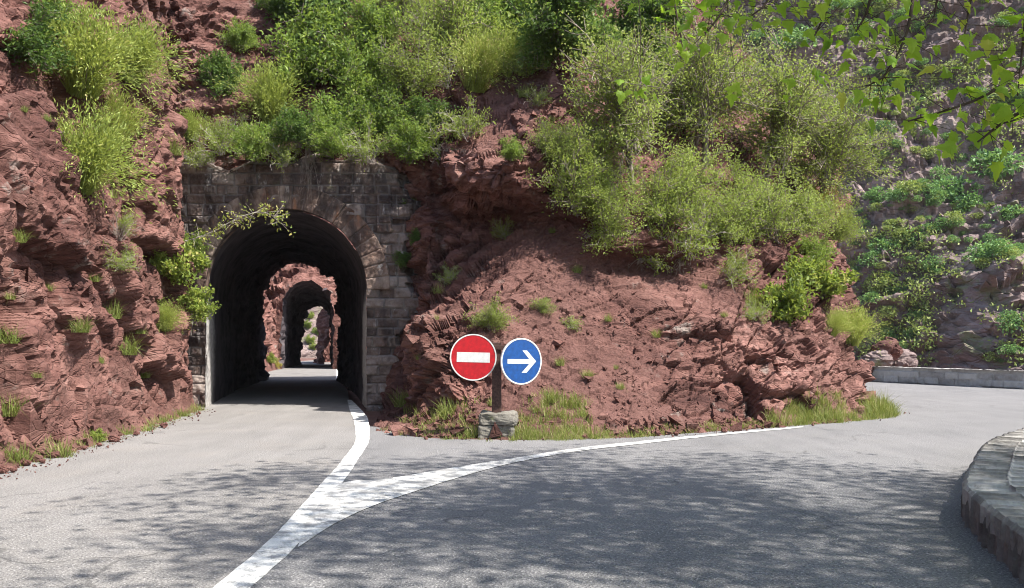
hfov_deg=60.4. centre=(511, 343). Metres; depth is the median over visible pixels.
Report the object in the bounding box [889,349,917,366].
boulder
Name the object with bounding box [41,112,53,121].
grass tuft
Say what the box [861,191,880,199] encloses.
mountain bush
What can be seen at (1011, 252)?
mountain bush
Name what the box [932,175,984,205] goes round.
mountain bush
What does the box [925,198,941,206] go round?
mountain bush
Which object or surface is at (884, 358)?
boulder
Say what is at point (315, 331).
leafy shrub
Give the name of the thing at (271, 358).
leafy shrub
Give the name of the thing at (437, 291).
grass tuft
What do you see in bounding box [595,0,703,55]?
tree
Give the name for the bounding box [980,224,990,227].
mountain bush
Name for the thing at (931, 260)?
mountain bush
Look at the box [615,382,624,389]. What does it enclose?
grass tuft
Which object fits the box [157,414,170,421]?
grass tuft
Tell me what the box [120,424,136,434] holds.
grass tuft
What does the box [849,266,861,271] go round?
mountain bush
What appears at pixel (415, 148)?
leafy shrub
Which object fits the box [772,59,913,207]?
tree
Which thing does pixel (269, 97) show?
broom shrub
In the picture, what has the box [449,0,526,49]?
leafy shrub
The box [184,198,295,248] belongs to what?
leafy branch
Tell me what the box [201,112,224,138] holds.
twiggy shrub
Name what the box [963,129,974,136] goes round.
mountain bush
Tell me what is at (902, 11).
mountain bush
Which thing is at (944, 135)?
mountain bush
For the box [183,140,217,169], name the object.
twiggy shrub
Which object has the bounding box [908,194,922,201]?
mountain bush
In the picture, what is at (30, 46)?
leafy shrub
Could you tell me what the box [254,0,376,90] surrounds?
leafy shrub
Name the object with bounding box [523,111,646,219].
leafy shrub
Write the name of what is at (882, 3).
mountain bush
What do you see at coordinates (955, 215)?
mountain bush
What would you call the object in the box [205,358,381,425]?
ground
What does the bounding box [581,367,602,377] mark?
grass tuft
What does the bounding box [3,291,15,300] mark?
grass tuft
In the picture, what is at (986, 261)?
mountain bush
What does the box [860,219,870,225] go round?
mountain bush
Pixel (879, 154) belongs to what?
mountain bush
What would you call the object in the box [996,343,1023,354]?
mountain bush
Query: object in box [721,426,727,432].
stone
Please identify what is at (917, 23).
mountain bush
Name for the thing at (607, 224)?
leafy shrub
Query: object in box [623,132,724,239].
leafy shrub
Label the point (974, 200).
mountain bush
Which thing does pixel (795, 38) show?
mountain bush
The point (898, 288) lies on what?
mountain bush
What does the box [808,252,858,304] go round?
leafy shrub
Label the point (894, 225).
mountain bush
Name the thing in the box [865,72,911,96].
mountain bush
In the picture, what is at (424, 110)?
leafy shrub
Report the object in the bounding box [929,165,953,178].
mountain bush
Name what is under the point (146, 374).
grass tuft
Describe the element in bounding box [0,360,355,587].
tunnel road
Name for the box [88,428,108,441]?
leafy shrub
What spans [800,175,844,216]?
leafy shrub
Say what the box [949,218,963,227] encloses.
mountain bush
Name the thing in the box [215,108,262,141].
twiggy shrub
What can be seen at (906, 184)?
mountain bush
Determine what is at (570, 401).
grass tuft
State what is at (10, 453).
grass tuft
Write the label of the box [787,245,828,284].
leafy shrub
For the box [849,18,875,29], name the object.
mountain bush
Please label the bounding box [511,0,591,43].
leafy shrub
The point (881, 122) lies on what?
mountain bush
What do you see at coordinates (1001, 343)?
mountain bush
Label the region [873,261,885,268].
mountain bush
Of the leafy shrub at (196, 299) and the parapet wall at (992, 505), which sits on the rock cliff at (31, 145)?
the leafy shrub at (196, 299)
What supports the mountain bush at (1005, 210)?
on the mountain
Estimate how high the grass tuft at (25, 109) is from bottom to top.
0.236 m
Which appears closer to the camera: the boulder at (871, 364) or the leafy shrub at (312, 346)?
the boulder at (871, 364)
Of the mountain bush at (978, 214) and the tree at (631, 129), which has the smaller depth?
the tree at (631, 129)
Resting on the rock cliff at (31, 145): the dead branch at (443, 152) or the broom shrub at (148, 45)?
the broom shrub at (148, 45)
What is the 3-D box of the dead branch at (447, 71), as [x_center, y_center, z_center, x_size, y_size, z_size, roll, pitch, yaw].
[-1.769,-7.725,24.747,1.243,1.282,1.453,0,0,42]
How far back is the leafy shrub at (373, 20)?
25.55 m
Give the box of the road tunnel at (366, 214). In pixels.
[180,153,421,410]
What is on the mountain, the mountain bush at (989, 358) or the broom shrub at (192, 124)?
the mountain bush at (989, 358)
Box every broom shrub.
[25,0,184,136]
[51,89,178,223]
[81,84,171,161]
[83,5,214,114]
[156,294,199,333]
[180,107,219,143]
[207,53,332,132]
[416,21,537,97]
[456,22,527,75]
[823,304,865,343]
[834,302,890,353]
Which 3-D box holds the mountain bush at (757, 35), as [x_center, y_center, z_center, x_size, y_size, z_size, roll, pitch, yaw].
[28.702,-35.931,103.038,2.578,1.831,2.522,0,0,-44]
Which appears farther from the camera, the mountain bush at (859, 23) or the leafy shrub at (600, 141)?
the mountain bush at (859, 23)
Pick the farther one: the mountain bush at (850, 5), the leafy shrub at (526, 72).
the mountain bush at (850, 5)
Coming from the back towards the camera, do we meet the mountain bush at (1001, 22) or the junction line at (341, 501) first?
the mountain bush at (1001, 22)
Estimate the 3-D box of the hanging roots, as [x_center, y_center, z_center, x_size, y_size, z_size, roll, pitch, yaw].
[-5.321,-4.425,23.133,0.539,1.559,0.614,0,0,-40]
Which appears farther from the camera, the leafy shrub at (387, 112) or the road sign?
the leafy shrub at (387, 112)
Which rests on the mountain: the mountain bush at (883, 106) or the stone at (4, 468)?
the mountain bush at (883, 106)
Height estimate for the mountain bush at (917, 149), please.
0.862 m
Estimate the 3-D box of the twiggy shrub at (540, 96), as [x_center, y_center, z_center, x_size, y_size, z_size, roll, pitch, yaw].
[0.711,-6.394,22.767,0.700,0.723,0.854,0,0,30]
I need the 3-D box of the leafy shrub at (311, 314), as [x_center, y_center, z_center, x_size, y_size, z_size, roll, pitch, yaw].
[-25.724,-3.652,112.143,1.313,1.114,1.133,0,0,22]
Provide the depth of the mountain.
80.10 m
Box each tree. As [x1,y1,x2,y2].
[503,0,634,82]
[551,5,695,196]
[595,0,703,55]
[613,0,1023,181]
[633,0,787,162]
[716,13,855,184]
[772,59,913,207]
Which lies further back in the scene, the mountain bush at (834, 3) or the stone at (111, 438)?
the mountain bush at (834, 3)
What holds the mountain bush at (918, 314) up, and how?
on the mountain
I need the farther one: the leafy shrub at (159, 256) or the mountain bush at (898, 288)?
the mountain bush at (898, 288)
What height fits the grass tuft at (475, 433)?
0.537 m
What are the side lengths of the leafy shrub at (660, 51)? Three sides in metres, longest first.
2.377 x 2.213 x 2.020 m
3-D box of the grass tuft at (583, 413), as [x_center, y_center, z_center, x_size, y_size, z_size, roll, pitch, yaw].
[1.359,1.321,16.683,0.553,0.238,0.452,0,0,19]
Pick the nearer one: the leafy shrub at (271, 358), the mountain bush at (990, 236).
the leafy shrub at (271, 358)
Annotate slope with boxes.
[301,306,322,357]
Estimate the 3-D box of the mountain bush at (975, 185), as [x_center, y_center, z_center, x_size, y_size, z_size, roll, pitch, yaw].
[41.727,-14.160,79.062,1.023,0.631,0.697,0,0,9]
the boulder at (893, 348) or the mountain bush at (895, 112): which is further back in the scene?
the mountain bush at (895, 112)
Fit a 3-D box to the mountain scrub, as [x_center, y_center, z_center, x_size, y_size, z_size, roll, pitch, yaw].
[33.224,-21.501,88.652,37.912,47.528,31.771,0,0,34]
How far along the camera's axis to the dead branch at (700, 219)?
21.34 m
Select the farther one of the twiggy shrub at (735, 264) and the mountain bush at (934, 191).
the mountain bush at (934, 191)
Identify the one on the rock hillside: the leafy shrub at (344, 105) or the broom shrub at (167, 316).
the leafy shrub at (344, 105)
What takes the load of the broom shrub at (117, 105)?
on the rock cliff at (31, 145)
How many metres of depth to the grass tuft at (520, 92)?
23.23 m
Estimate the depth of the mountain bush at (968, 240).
75.58 m
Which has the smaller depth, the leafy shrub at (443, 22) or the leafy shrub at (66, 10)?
the leafy shrub at (66, 10)
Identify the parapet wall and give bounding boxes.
[871,366,1023,388]
[961,427,1023,583]
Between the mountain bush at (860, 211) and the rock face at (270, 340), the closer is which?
the rock face at (270, 340)
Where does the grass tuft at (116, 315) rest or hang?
on the rock cliff at (31, 145)
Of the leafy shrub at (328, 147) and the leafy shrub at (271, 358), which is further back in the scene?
the leafy shrub at (271, 358)
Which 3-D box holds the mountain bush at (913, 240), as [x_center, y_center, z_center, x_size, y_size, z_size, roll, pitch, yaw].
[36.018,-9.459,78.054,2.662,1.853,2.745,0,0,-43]
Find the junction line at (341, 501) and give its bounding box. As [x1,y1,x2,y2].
[298,426,802,546]
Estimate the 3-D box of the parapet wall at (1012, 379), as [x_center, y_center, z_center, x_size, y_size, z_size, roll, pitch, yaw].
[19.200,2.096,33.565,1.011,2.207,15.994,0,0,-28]
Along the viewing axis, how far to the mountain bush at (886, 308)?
75.90 m
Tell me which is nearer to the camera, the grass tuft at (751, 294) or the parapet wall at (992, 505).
the parapet wall at (992, 505)
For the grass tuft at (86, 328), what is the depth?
14.56 m
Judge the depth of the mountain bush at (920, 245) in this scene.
76.92 m
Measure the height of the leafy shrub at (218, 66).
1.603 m
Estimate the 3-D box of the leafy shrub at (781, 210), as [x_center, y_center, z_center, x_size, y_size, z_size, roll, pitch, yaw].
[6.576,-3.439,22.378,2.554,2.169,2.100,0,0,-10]
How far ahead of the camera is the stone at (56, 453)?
13.04 m
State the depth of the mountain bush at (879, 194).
81.14 m
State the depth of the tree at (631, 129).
20.75 m
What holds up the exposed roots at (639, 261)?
attached to the rock outcrop
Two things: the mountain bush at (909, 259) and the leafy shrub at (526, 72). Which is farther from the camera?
the mountain bush at (909, 259)
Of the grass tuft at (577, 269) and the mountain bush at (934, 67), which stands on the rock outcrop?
the grass tuft at (577, 269)
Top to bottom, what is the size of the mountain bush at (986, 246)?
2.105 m
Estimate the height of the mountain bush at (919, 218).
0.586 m
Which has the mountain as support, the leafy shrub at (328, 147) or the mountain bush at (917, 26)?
the mountain bush at (917, 26)
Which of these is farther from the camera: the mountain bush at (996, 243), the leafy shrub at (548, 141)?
the mountain bush at (996, 243)
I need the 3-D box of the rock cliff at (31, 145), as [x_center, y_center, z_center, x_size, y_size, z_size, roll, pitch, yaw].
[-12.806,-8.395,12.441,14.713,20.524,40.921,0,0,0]
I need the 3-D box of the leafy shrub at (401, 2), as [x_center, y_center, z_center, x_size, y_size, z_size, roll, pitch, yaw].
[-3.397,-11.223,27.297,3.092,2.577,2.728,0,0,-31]
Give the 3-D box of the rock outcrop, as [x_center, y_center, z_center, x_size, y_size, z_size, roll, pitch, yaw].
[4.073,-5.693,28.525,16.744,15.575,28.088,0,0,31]
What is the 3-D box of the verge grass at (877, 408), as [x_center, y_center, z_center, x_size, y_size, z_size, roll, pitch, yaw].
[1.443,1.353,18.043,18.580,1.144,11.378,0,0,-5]
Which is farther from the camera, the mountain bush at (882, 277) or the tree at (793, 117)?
the mountain bush at (882, 277)
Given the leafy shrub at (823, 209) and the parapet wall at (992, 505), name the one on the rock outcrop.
the leafy shrub at (823, 209)
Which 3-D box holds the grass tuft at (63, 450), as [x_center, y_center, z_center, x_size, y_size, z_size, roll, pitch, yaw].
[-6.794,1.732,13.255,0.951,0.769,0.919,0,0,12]
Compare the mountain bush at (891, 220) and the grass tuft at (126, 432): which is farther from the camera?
the mountain bush at (891, 220)
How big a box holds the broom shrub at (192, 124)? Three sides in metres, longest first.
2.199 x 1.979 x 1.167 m
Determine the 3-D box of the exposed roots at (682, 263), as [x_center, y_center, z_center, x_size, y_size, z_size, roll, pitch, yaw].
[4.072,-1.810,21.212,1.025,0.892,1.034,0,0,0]
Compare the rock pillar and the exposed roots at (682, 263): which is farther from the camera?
the rock pillar
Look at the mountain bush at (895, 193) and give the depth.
79.17 m
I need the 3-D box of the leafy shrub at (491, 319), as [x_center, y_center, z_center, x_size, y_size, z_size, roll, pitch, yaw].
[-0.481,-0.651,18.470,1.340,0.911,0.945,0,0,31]
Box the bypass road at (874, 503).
[250,382,1023,587]
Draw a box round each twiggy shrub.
[101,240,146,272]
[113,205,139,236]
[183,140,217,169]
[188,111,241,161]
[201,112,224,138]
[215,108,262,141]
[261,134,301,172]
[269,122,291,150]
[330,111,403,171]
[404,111,453,164]
[432,261,461,284]
[434,91,496,143]
[489,213,516,239]
[522,82,552,106]
[558,315,583,331]
[619,218,684,275]
[651,196,742,272]
[716,243,763,291]
[737,295,773,323]
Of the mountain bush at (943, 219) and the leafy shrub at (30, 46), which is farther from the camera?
the mountain bush at (943, 219)
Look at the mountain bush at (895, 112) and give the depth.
86.72 m
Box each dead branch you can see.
[109,210,142,240]
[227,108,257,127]
[430,142,465,165]
[433,50,464,88]
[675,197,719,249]
[685,75,712,154]
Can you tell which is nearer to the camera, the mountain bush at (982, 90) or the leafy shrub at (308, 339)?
the mountain bush at (982, 90)
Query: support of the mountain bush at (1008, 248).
on the mountain
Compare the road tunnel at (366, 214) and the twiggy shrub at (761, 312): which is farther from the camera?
the road tunnel at (366, 214)
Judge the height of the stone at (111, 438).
0.144 m
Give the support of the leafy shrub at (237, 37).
on the rock hillside
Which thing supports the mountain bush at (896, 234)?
on the mountain
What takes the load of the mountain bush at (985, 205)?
on the mountain
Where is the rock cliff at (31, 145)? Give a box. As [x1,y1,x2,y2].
[0,0,197,465]
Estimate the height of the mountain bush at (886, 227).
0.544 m
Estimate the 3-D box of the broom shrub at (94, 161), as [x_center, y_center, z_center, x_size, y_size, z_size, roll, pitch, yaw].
[-8.228,-3.633,17.202,3.432,2.597,3.834,0,0,5]
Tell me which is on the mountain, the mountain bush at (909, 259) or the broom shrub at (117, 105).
the mountain bush at (909, 259)
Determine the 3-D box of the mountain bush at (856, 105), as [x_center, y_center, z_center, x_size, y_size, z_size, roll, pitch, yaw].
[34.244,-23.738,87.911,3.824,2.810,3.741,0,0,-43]
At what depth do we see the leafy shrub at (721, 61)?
28.11 m
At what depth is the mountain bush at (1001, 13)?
89.32 m
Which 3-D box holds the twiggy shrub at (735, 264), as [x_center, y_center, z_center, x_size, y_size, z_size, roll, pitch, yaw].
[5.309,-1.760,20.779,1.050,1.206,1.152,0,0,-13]
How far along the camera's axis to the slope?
109.58 m
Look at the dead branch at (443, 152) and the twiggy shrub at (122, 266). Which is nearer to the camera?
the twiggy shrub at (122, 266)
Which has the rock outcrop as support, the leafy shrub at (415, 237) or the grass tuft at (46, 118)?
the leafy shrub at (415, 237)
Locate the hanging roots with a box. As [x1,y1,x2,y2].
[298,148,319,199]
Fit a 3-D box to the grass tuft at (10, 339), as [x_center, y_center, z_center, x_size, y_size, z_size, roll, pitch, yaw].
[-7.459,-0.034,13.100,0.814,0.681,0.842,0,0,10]
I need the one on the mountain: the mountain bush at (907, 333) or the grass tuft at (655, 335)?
the mountain bush at (907, 333)
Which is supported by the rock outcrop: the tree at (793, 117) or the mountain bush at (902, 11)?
the tree at (793, 117)
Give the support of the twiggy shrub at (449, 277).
on the rock outcrop
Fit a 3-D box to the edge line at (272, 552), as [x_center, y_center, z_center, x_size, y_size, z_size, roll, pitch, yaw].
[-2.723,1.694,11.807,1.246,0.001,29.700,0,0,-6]
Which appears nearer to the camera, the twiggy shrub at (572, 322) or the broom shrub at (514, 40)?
the twiggy shrub at (572, 322)
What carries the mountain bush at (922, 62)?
on the mountain
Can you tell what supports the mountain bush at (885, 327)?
on the mountain
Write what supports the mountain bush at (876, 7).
on the mountain
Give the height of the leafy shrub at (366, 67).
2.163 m
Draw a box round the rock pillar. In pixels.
[313,308,330,363]
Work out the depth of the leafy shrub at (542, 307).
19.13 m
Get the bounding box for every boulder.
[860,350,893,366]
[866,361,874,373]
[871,337,903,360]
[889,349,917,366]
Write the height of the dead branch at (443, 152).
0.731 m
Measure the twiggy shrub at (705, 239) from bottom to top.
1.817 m
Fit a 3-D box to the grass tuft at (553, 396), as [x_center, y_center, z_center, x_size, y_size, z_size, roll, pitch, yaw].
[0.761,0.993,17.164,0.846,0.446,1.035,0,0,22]
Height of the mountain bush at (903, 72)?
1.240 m
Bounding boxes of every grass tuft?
[0,321,28,343]
[0,389,40,416]
[0,440,45,464]
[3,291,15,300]
[12,227,40,242]
[21,106,29,112]
[31,371,43,378]
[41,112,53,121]
[42,436,82,457]
[45,283,57,290]
[67,314,96,332]
[89,273,107,281]
[103,299,126,318]
[110,186,119,198]
[118,333,149,354]
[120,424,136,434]
[135,326,149,336]
[139,372,152,377]
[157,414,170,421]
[168,137,187,157]
[385,384,408,407]
[430,395,463,422]
[432,283,445,293]
[464,425,477,437]
[511,83,531,97]
[525,426,542,438]
[539,385,574,402]
[547,389,587,409]
[554,356,568,365]
[571,263,585,273]
[576,410,589,416]
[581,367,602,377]
[602,313,615,321]
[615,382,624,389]
[652,328,663,337]
[737,284,772,306]
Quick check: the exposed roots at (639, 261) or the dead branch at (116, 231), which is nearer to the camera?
the dead branch at (116, 231)
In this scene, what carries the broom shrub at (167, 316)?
on the rock cliff at (31, 145)
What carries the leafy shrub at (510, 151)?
on the rock outcrop
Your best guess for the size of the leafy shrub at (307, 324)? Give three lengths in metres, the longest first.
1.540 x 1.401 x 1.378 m
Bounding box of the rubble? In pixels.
[0,70,909,478]
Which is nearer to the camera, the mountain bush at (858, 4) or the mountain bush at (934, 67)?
the mountain bush at (934, 67)
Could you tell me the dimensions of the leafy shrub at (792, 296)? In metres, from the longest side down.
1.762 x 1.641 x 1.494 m
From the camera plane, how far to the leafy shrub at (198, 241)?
23.13 m
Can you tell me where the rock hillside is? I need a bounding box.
[165,0,500,173]
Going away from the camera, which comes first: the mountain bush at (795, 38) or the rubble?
the rubble
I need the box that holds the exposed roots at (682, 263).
[665,255,702,281]
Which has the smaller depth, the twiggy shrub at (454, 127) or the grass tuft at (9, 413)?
the grass tuft at (9, 413)
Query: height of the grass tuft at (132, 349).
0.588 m
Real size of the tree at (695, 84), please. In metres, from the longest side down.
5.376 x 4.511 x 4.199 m
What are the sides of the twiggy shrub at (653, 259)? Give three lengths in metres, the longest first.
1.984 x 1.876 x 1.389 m
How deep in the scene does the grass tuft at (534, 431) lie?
15.76 m
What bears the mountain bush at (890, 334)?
on the mountain
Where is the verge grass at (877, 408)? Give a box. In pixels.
[14,386,908,466]
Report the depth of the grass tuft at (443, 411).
17.25 m
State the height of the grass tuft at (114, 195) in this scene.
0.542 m
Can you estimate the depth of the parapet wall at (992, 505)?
7.85 m
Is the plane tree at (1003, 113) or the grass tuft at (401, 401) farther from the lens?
the grass tuft at (401, 401)
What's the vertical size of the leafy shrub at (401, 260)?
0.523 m
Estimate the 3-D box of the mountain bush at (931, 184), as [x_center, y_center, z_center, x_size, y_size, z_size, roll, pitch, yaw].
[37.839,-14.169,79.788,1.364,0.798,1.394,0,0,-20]
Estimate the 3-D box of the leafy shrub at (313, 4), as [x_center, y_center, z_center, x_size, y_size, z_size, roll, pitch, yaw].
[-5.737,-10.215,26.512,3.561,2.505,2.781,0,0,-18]
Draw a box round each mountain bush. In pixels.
[748,29,767,42]
[770,25,817,50]
[827,0,851,12]
[837,0,856,10]
[838,93,873,118]
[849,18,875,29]
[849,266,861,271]
[852,208,868,214]
[854,0,867,6]
[855,66,874,75]
[856,250,879,266]
[858,290,881,303]
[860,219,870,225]
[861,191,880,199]
[863,270,900,291]
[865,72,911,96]
[866,186,893,202]
[866,236,900,257]
[867,202,883,211]
[869,153,884,162]
[872,5,891,16]
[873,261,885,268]
[873,305,898,317]
[875,119,897,131]
[875,322,893,333]
[876,0,897,10]
[877,104,890,111]
[880,328,896,338]
[881,225,891,229]
[881,227,910,242]
[882,188,908,202]
[882,216,907,230]
[883,218,902,225]
[883,284,907,293]
[887,179,926,193]
[889,69,914,78]
[889,138,904,148]
[891,6,909,18]
[891,109,901,114]
[901,228,925,245]
[901,255,915,261]
[903,327,916,337]
[905,20,928,32]
[907,310,921,317]
[908,178,929,187]
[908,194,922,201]
[909,146,921,152]
[912,21,924,31]
[913,57,929,65]
[914,216,924,221]
[914,242,932,248]
[918,222,942,230]
[918,254,946,271]
[919,64,942,71]
[920,128,931,134]
[920,145,937,159]
[924,183,936,189]
[924,187,948,200]
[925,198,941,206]
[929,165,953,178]
[929,268,940,273]
[931,216,951,225]
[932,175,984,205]
[940,132,950,138]
[944,209,965,222]
[947,235,960,243]
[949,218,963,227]
[950,189,988,212]
[956,153,967,160]
[960,240,996,262]
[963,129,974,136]
[963,236,972,242]
[966,147,1023,178]
[967,87,992,99]
[968,212,983,218]
[971,183,981,188]
[973,256,996,268]
[977,201,996,210]
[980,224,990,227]
[980,233,998,241]
[981,238,1021,257]
[983,351,999,361]
[987,204,1023,222]
[988,15,1012,28]
[992,9,1019,21]
[992,243,1018,253]
[995,248,1023,257]
[995,308,1023,334]
[996,340,1013,345]
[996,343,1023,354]
[998,93,1019,104]
[1012,242,1023,253]
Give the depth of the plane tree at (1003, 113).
6.92 m
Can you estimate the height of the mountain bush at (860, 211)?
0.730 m
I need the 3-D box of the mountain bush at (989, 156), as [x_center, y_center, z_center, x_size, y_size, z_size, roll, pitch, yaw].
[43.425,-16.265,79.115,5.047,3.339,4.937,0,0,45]
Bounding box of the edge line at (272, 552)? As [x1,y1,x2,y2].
[213,400,369,587]
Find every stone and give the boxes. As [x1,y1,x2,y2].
[0,464,9,473]
[10,466,17,471]
[21,460,30,465]
[49,450,59,457]
[108,435,119,441]
[160,422,167,427]
[651,428,660,435]
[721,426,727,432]
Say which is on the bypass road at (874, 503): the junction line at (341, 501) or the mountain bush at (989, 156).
the junction line at (341, 501)
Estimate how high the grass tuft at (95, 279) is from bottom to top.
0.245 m
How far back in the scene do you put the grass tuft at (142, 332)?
18.09 m
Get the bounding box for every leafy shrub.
[0,0,75,79]
[41,0,94,37]
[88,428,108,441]
[149,249,178,274]
[152,232,212,285]
[173,282,220,322]
[184,227,210,257]
[195,43,249,99]
[214,15,260,52]
[220,115,281,162]
[252,0,295,22]
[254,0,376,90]
[261,102,320,155]
[262,0,367,35]
[266,351,277,363]
[275,357,282,368]
[300,104,356,161]
[303,320,312,328]
[304,334,316,344]
[306,29,399,98]
[307,75,381,141]
[307,311,314,318]
[309,342,315,349]
[312,327,318,334]
[335,0,404,49]
[350,75,424,137]
[366,0,436,20]
[370,7,457,102]
[380,110,433,165]
[385,0,517,68]
[389,249,411,267]
[403,94,462,130]
[408,227,421,245]
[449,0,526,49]
[454,0,521,22]
[462,291,521,331]
[481,0,538,35]
[496,134,528,161]
[505,34,556,80]
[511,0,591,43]
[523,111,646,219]
[523,114,593,172]
[528,297,556,314]
[555,108,651,185]
[573,156,651,256]
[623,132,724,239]
[624,134,741,216]
[630,25,678,88]
[661,72,692,109]
[688,178,787,254]
[696,21,764,87]
[710,144,804,222]
[738,165,825,247]
[752,261,821,326]
[777,166,848,244]
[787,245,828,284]
[795,232,842,264]
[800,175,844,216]
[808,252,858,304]
[819,193,866,249]
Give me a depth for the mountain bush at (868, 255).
77.81 m
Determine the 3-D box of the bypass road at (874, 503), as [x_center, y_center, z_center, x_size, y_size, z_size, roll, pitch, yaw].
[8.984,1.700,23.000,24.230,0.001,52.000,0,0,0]
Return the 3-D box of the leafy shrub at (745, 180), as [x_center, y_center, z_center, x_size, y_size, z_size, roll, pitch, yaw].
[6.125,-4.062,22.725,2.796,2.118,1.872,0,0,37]
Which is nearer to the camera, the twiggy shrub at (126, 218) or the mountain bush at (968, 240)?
the twiggy shrub at (126, 218)
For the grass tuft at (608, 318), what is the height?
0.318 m
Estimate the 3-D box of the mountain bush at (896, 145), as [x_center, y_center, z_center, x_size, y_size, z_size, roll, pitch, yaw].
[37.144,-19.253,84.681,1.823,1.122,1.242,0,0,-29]
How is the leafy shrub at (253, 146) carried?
on the rock hillside
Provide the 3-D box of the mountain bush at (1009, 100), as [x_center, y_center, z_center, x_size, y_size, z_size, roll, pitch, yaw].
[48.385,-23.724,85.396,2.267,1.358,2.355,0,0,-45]
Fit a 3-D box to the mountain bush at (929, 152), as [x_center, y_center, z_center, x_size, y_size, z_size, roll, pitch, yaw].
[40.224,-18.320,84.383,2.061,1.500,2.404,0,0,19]
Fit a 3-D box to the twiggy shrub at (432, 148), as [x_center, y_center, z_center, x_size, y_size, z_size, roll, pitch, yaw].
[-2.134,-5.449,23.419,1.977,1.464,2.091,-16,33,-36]
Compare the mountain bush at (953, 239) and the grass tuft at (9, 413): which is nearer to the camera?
the grass tuft at (9, 413)
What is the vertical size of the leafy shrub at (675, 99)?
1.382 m
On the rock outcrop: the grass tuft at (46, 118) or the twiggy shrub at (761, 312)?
the twiggy shrub at (761, 312)
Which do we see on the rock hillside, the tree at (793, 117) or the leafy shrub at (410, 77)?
the leafy shrub at (410, 77)
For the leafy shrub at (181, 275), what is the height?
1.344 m
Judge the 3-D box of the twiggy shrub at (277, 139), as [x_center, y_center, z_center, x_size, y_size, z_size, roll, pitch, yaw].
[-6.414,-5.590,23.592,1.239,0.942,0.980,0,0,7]
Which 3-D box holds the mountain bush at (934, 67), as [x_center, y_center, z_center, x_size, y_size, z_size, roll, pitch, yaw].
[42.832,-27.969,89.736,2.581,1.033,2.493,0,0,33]
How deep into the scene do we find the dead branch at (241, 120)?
24.45 m
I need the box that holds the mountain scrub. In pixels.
[729,0,1023,367]
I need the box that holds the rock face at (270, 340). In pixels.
[262,290,281,371]
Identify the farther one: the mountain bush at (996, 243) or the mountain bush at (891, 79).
the mountain bush at (891, 79)
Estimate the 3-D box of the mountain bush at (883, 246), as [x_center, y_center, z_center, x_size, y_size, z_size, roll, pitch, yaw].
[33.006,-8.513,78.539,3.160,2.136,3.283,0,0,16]
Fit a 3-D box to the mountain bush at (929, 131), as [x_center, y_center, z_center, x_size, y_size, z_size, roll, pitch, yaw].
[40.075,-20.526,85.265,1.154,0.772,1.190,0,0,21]
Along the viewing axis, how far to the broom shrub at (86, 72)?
17.96 m
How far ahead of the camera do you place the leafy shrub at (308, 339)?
108.25 m
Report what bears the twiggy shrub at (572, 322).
on the rock outcrop
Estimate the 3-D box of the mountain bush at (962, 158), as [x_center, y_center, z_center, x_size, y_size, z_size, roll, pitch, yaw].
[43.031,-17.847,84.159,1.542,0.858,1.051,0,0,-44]
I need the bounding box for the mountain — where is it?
[717,0,1023,370]
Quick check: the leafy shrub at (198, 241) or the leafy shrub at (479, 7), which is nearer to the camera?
the leafy shrub at (198, 241)
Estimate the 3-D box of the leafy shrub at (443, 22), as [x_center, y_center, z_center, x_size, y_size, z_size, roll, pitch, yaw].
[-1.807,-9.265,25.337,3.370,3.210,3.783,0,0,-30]
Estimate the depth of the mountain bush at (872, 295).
77.00 m
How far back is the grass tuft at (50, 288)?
15.48 m
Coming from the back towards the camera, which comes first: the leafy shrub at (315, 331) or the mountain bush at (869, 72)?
the leafy shrub at (315, 331)
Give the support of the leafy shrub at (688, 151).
on the rock outcrop
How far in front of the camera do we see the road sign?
15.77 m
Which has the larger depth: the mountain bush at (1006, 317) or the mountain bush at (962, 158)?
the mountain bush at (962, 158)
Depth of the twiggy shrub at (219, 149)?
22.98 m
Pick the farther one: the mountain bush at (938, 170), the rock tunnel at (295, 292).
the mountain bush at (938, 170)
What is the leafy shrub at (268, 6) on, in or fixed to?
on the rock hillside
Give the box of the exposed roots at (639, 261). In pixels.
[628,256,658,274]
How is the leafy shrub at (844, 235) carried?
on the rock outcrop
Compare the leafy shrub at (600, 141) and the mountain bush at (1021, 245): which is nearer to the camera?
the leafy shrub at (600, 141)
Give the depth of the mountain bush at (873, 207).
80.25 m
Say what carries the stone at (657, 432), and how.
on the bypass road at (874, 503)
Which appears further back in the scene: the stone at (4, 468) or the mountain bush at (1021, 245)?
the mountain bush at (1021, 245)
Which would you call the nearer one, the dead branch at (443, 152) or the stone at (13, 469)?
the stone at (13, 469)
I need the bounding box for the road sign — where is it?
[450,334,541,438]
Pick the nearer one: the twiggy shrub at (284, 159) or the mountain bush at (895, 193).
the twiggy shrub at (284, 159)
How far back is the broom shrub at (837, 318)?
22.48 m
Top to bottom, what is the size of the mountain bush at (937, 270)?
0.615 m
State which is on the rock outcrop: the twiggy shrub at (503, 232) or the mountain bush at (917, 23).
the twiggy shrub at (503, 232)
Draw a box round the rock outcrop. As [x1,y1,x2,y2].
[373,0,876,439]
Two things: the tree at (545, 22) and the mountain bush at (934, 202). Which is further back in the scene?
the mountain bush at (934, 202)
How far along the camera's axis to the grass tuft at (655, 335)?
19.12 m
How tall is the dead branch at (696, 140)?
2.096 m
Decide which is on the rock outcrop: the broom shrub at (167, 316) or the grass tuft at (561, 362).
the grass tuft at (561, 362)
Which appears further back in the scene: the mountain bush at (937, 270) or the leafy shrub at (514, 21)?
the mountain bush at (937, 270)
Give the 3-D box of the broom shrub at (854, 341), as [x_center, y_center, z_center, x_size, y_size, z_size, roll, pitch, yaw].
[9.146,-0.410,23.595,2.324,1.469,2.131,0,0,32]

